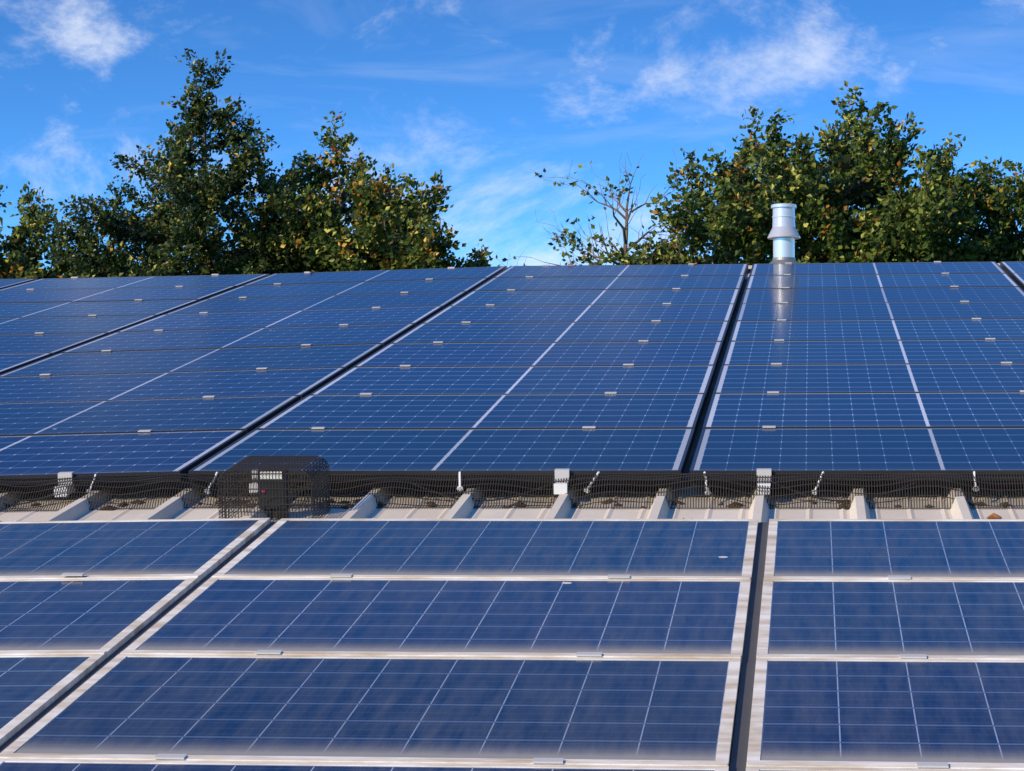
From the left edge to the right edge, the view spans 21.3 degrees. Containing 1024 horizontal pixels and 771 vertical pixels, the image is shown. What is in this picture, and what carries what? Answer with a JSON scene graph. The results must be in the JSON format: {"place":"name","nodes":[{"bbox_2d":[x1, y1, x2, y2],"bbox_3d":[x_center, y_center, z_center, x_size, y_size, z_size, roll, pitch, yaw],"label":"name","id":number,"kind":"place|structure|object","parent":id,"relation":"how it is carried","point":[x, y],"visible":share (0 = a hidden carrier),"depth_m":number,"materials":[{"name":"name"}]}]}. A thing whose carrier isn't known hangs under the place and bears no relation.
{"place":"outdoors","nodes":[
{"label":"outdoors","id":0,"kind":"place"},
{"bbox_2d":[0,263,1023,521],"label":"barn roof","id":1,"kind":"structure","parent":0,"point":[466,503],"depth_m":9.23,"materials":[{"name":"grey metal"}]},
{"bbox_2d":[0,0,1023,271],"label":"sky","id":2,"kind":"structure","parent":0,"point":[487,94],"materials":[{"name":"blue"}]},
{"bbox_3d":[-2.198,2.731,20.402,44.000,6.884,36.854,0,-4,6],"label":"barn","id":3,"kind":"object","parent":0,"visible":0},
{"bbox_2d":[257,469,288,517],"bbox_3d":[-0.797,0.357,9.099,0.094,0.173,0.102,0,-4,6],"label":"electrical box","id":4,"kind":"object","parent":3,"relation":"on","point":[273,492],"visible":0.6,"depth_m":9.06,"materials":[{"name":"black plastic"}]},
{"bbox_2d":[3,482,914,510],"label":"dc cables","id":5,"kind":"object","parent":3,"relation":"on","point":[551,484],"visible":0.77,"depth_m":9.33,"materials":[{"name":"black rubber"}]},
{"bbox_2d":[0,262,1000,521],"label":"dry leaves","id":6,"kind":"object","parent":3,"relation":"on","point":[692,518],"visible":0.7,"depth_m":8.86,"materials":[{"name":"orange plant"}]},
{"bbox_2d":[6,498,1012,510],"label":"litter","id":7,"kind":"object","parent":3,"relation":"on","point":[347,504],"visible":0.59,"depth_m":9.28,"materials":[{"name":"brown plant"}]},
{"bbox_2d":[0,479,1022,490],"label":"mounting rail","id":8,"kind":"object","parent":3,"relation":"on","point":[541,484],"visible":0.43,"depth_m":9.41,"materials":[{"name":"black metal"}]},
{"bbox_2d":[0,518,1023,770],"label":"solar array","id":9,"kind":"object","parent":3,"relation":"on","point":[870,710],"visible":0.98,"depth_m":6.53,"materials":[{"name":"blue glass"}]},
{"bbox_2d":[0,261,1023,484],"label":"solar array","id":10,"kind":"object","parent":3,"relation":"on","point":[892,367],"visible":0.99,"depth_m":12.64,"materials":[{"name":"blue glass"}]},
{"bbox_2d":[0,456,1023,522],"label":"bird guard","id":11,"kind":"object","parent":3,"relation":"on","point":[230,483],"visible":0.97,"depth_m":9.22,"materials":[{"name":"black metal"}]},
{"bbox_2d":[0,522,1023,770],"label":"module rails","id":12,"kind":"object","parent":3,"relation":"on","point":[738,762],"visible":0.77,"depth_m":6.33,"materials":[{"name":"metal"}]},
{"bbox_2d":[27,261,1023,496],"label":"clamps","id":13,"kind":"object","parent":3,"relation":"on","point":[561,487],"visible":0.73,"depth_m":9.54,"materials":[{"name":"metal"}]},
{"bbox_2d":[86,471,978,494],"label":"clip pins","id":14,"kind":"object","parent":3,"relation":"on","point":[459,487],"visible":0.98,"depth_m":9.32,"materials":[{"name":"silver metal"}]},
{"bbox_2d":[767,203,799,263],"bbox_3d":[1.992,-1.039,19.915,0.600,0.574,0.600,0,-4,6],"label":"flue pipe","id":15,"kind":"object","parent":3,"relation":"on","point":[783,235],"visible":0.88,"depth_m":19.85,"materials":[{"name":"silver metal"}]},
{"label":"ground","id":16,"kind":"structure","parent":0,"visible":0},
{"bbox_2d":[0,181,133,278],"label":"tree","id":17,"kind":"object","parent":16,"relation":"on","point":[19,261],"visible":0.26,"depth_m":61.95,"materials":[{"name":"green plant"}]},
{"bbox_2d":[36,48,371,277],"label":"tree","id":18,"kind":"object","parent":16,"relation":"on","point":[180,181],"visible":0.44,"depth_m":59.84,"materials":[{"name":"green plant"}]},
{"bbox_2d":[179,110,490,274],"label":"tree","id":19,"kind":"object","parent":16,"relation":"on","point":[327,211],"visible":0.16,"depth_m":61.58,"materials":[{"name":"green plant"}]},
{"bbox_2d":[279,162,492,271],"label":"tree","id":20,"kind":"object","parent":16,"relation":"on","point":[343,256],"visible":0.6,"depth_m":59.18,"materials":[{"name":"green plant"}]},
{"bbox_2d":[489,150,711,267],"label":"sparse tree","id":21,"kind":"object","parent":16,"relation":"on","point":[625,249],"visible":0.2,"depth_m":60.34,"materials":[{"name":"green plant"}]},
{"bbox_2d":[597,80,1023,264],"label":"broad tree","id":22,"kind":"object","parent":16,"relation":"on","point":[937,215],"visible":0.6,"depth_m":57.50,"materials":[{"name":"green plant"}]},
{"bbox_2d":[963,161,1023,262],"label":"tree","id":23,"kind":"object","parent":16,"relation":"on","point":[1014,234],"visible":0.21,"depth_m":58.45,"materials":[{"name":"green plant"}]}
]}

